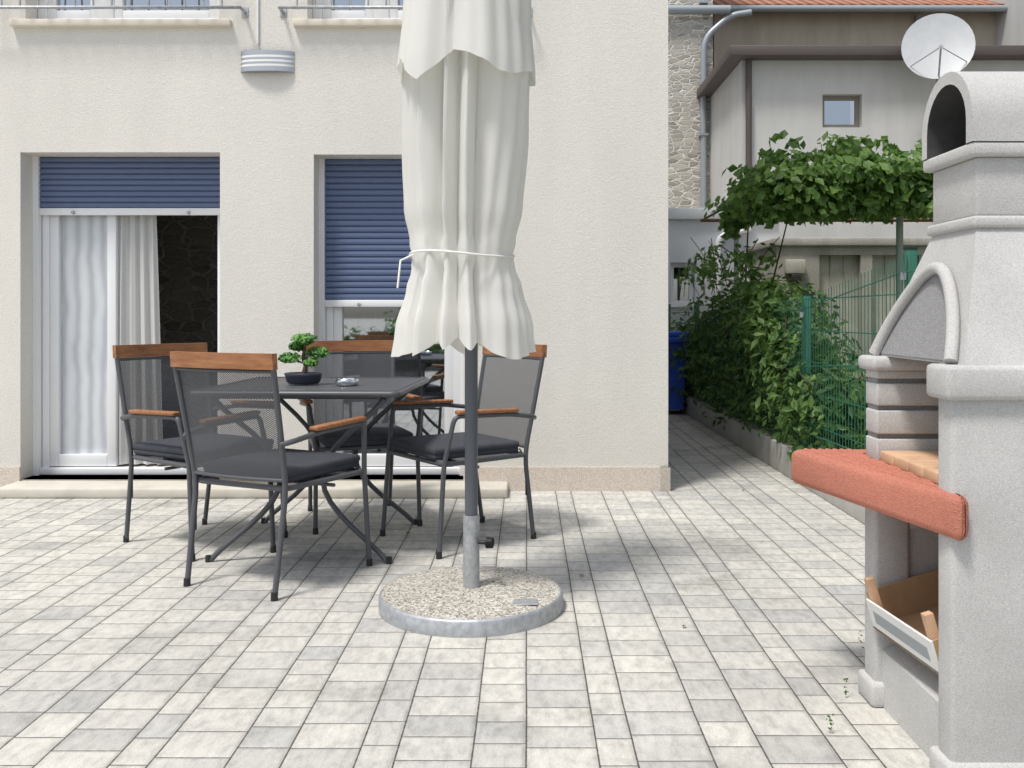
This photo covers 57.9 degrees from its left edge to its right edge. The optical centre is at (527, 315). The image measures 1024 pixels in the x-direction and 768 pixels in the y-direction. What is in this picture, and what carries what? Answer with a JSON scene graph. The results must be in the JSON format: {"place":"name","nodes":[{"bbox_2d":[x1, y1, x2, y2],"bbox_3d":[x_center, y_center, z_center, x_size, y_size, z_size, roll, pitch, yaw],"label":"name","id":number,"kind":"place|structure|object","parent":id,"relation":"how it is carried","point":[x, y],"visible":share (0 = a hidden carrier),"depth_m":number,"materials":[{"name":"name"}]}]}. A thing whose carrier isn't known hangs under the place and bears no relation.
{"place":"outdoors","nodes":[
{"label":"outdoors","id":0,"kind":"place"},
{"bbox_2d":[0,410,929,767],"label":"paved ground","id":1,"kind":"structure","parent":0,"point":[712,614],"depth_m":3.14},
{"bbox_2d":[118,215,217,465],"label":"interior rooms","id":2,"kind":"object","parent":1,"relation":"on","point":[187,245],"depth_m":8.40,"materials":[{"name":"stone"}]},
{"bbox_2d":[112,343,287,561],"bbox_3d":[-1.613,0.623,4.537,0.664,0.957,0.624,0,0,34],"label":"chair","id":3,"kind":"object","parent":1,"relation":"on","point":[174,448],"visible":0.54,"depth_m":4.53,"materials":[{"name":"grey"}]},
{"bbox_2d":[0,481,507,497],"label":"door step","id":4,"kind":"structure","parent":1,"relation":"on","point":[168,489],"depth_m":5.55,"materials":[{"name":"stone"}]},
{"bbox_2d":[170,351,372,601],"bbox_3d":[-1.072,0.623,3.891,0.624,0.957,0.664,0,0,25],"label":"chair","id":5,"kind":"object","parent":1,"relation":"on","point":[283,465],"visible":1,"depth_m":3.68,"materials":[{"name":"grey"}]},
{"bbox_2d":[190,377,428,563],"bbox_3d":[-1.005,0.719,4.500,0.938,0.780,0.938,0,0,2],"label":"table","id":6,"kind":"object","parent":1,"relation":"on","point":[382,391],"visible":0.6,"depth_m":4.15,"materials":[{"name":"grey metal"}]},
{"bbox_2d":[278,333,329,383],"bbox_3d":[-1.069,0.205,4.420,0.250,0.246,0.139,0,0,0],"label":"bonsai","id":7,"kind":"object","parent":6,"relation":"on","point":[300,342],"visible":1,"depth_m":4.39,"materials":[{"name":"green plant"}]},
{"bbox_2d":[335,378,358,385],"bbox_3d":[-0.851,0.312,4.360,0.110,0.030,0.110,0,0,0],"label":"glass ashtray","id":8,"kind":"object","parent":6,"relation":"on","point":[346,381],"visible":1,"depth_m":4.32,"materials":[{"name":"grey"}]},
{"bbox_2d":[0,0,669,490],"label":"house","id":9,"kind":"structure","parent":1,"relation":"on","point":[590,254],"depth_m":5.80,"materials":[{"name":"paint"}]},
{"bbox_2d":[9,0,231,27],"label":"window","id":10,"kind":"structure","parent":9,"relation":"attached to","point":[128,18],"depth_m":5.94,"materials":[{"name":"white plastic"}]},
{"bbox_2d":[0,0,247,16],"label":"balcony rail","id":11,"kind":"object","parent":9,"relation":"attached to","point":[244,10],"visible":1,"depth_m":5.70,"materials":[{"name":"white metal"}]},
{"bbox_2d":[33,156,219,475],"bbox_3d":[-2.554,0.003,6.005,1.252,2.054,0.134,0,0,0],"label":"french door","id":12,"kind":"structure","parent":9,"relation":"attached to","point":[81,205],"depth_m":6.00,"materials":[{"name":"white plastic"}]},
{"bbox_2d":[119,215,162,464],"bbox_3d":[-2.539,0.005,6.035,0.330,1.930,0.059,0,0,0],"label":"curtain","id":13,"kind":"object","parent":12,"relation":"attached to","point":[139,317],"depth_m":6.03,"materials":[{"name":"white fabric"}]},
{"bbox_2d":[241,0,294,72],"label":"wall lamp","id":14,"kind":"object","parent":9,"relation":"attached to","point":[267,61],"visible":1,"depth_m":5.76,"materials":[{"name":"silver metal"}]},
{"bbox_2d":[293,0,402,27],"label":"window","id":15,"kind":"structure","parent":9,"relation":"attached to","point":[357,18],"depth_m":5.94,"materials":[{"name":"white plastic"}]},
{"bbox_2d":[319,158,463,475],"bbox_3d":[-0.870,0.010,6.005,0.940,2.040,0.134,0,0,0],"label":"french window","id":16,"kind":"structure","parent":9,"relation":"attached to","point":[364,244],"depth_m":5.97,"materials":[{"name":"white plastic"}]},
{"bbox_2d":[278,0,531,16],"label":"balcony rail","id":17,"kind":"object","parent":9,"relation":"attached to","point":[283,10],"visible":0.52,"depth_m":5.70,"materials":[{"name":"white metal"}]},
{"bbox_2d":[298,340,423,534],"bbox_3d":[-0.923,0.623,5.040,0.624,0.957,0.664,0,0,-20],"label":"chair","id":18,"kind":"object","parent":1,"relation":"on","point":[377,435],"visible":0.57,"depth_m":5.24,"materials":[{"name":"grey"}]},
{"bbox_2d":[380,344,546,559],"bbox_3d":[-0.306,0.623,4.586,0.664,0.957,0.624,0,0,-37],"label":"chair","id":19,"kind":"object","parent":1,"relation":"on","point":[446,449],"visible":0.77,"depth_m":4.57,"materials":[{"name":"grey"}]},
{"bbox_2d":[378,0,562,637],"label":"parasol","id":20,"kind":"object","parent":1,"relation":"on","point":[466,69],"visible":1,"depth_m":3.34,"materials":[{"name":"white fabric"}]},
{"bbox_2d":[406,489,863,729],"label":"fallen leaves","id":21,"kind":"object","parent":1,"relation":"on","point":[845,692],"visible":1,"depth_m":2.66,"materials":[{"name":"green plant"}]},
{"bbox_2d":[668,331,689,410],"bbox_3d":[1.520,0.640,10.457,0.580,0.920,0.675,0,0,0],"label":"wheelie bin","id":22,"kind":"object","parent":1,"relation":"on","point":[674,401],"visible":0.21,"depth_m":10.19,"materials":[{"name":"blue plastic"}]},
{"bbox_2d":[668,208,778,330],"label":"white outbuilding","id":23,"kind":"structure","parent":1,"relation":"on","point":[685,225],"depth_m":13.00,"materials":[{"name":"white paint"}]},
{"bbox_2d":[668,237,867,461],"bbox_3d":[1.975,0.170,9.397,0.940,1.834,7.603,0,0,0],"label":"hedge","id":24,"kind":"object","parent":1,"relation":"on","point":[755,295],"visible":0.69,"depth_m":6.95,"materials":[{"name":"green plant"}]},
{"bbox_2d":[681,392,864,523],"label":"low wall","id":25,"kind":"structure","parent":1,"relation":"on","point":[768,451],"depth_m":7.20,"materials":[{"name":"concrete"}]},
{"bbox_2d":[668,247,919,448],"bbox_3d":[1.841,0.285,7.450,0.073,1.230,9.346,0,0,0],"label":"wire fence","id":26,"kind":"object","parent":25,"relation":"on","point":[910,262],"visible":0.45,"depth_m":5.59,"materials":[{"name":"teal metal"}]},
{"bbox_2d":[697,45,1023,237],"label":"neighboring house","id":27,"kind":"structure","parent":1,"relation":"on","point":[758,95],"depth_m":15.00,"materials":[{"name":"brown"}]},
{"bbox_2d":[901,13,975,82],"bbox_3d":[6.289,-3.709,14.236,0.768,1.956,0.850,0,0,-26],"label":"satellite dish","id":28,"kind":"object","parent":27,"relation":"attached to","point":[937,46],"visible":0.84,"depth_m":14.24,"materials":[{"name":"white plastic"}]},
{"bbox_2d":[713,0,1007,67],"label":"old house","id":29,"kind":"structure","parent":1,"relation":"on","point":[828,22],"depth_m":19.50,"materials":[{"name":"paint"}]},
{"bbox_2d":[791,72,1023,767],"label":"barbecue","id":30,"kind":"object","parent":1,"relation":"on","point":[930,477],"visible":0.99,"depth_m":2.28,"materials":[{"name":"concrete"}]},
{"bbox_2d":[864,568,938,674],"bbox_3d":[1.137,0.752,2.416,0.378,0.243,0.364,0,0,-4],"label":"fruit crate","id":31,"kind":"object","parent":30,"relation":"in","point":[904,614],"visible":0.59,"depth_m":2.55,"materials":[{"name":"wood"}]},
{"bbox_2d":[988,0,1023,44],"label":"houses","id":32,"kind":"structure","parent":1,"relation":"on","point":[1010,26],"depth_m":18.91,"materials":[{"name":"paint"}]},
{"bbox_2d":[668,0,751,207],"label":"stone house","id":33,"kind":"structure","parent":0,"point":[692,29],"depth_m":17.60,"materials":[{"name":"grey stone"}]},
{"bbox_2d":[748,238,930,398],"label":"neighbour garage","id":34,"kind":"structure","parent":0,"point":[822,264],"depth_m":11.60,"materials":[{"name":"beige concrete"}]},
{"label":"neighbouring lawn","id":35,"kind":"structure","parent":0,"visible":0},
{"bbox_2d":[700,130,932,300],"bbox_3d":[3.473,-0.285,8.798,3.854,2.666,4.018,0,0,0],"label":"vine pergola","id":36,"kind":"object","parent":35,"relation":"on","point":[849,179],"visible":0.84,"depth_m":7.19,"materials":[{"name":"plant"}]},
{"bbox_2d":[840,370,867,448],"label":"garden plants","id":37,"kind":"object","parent":35,"relation":"on","point":[857,431],"visible":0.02,"depth_m":5.80,"materials":[{"name":"green plant"}]}
]}

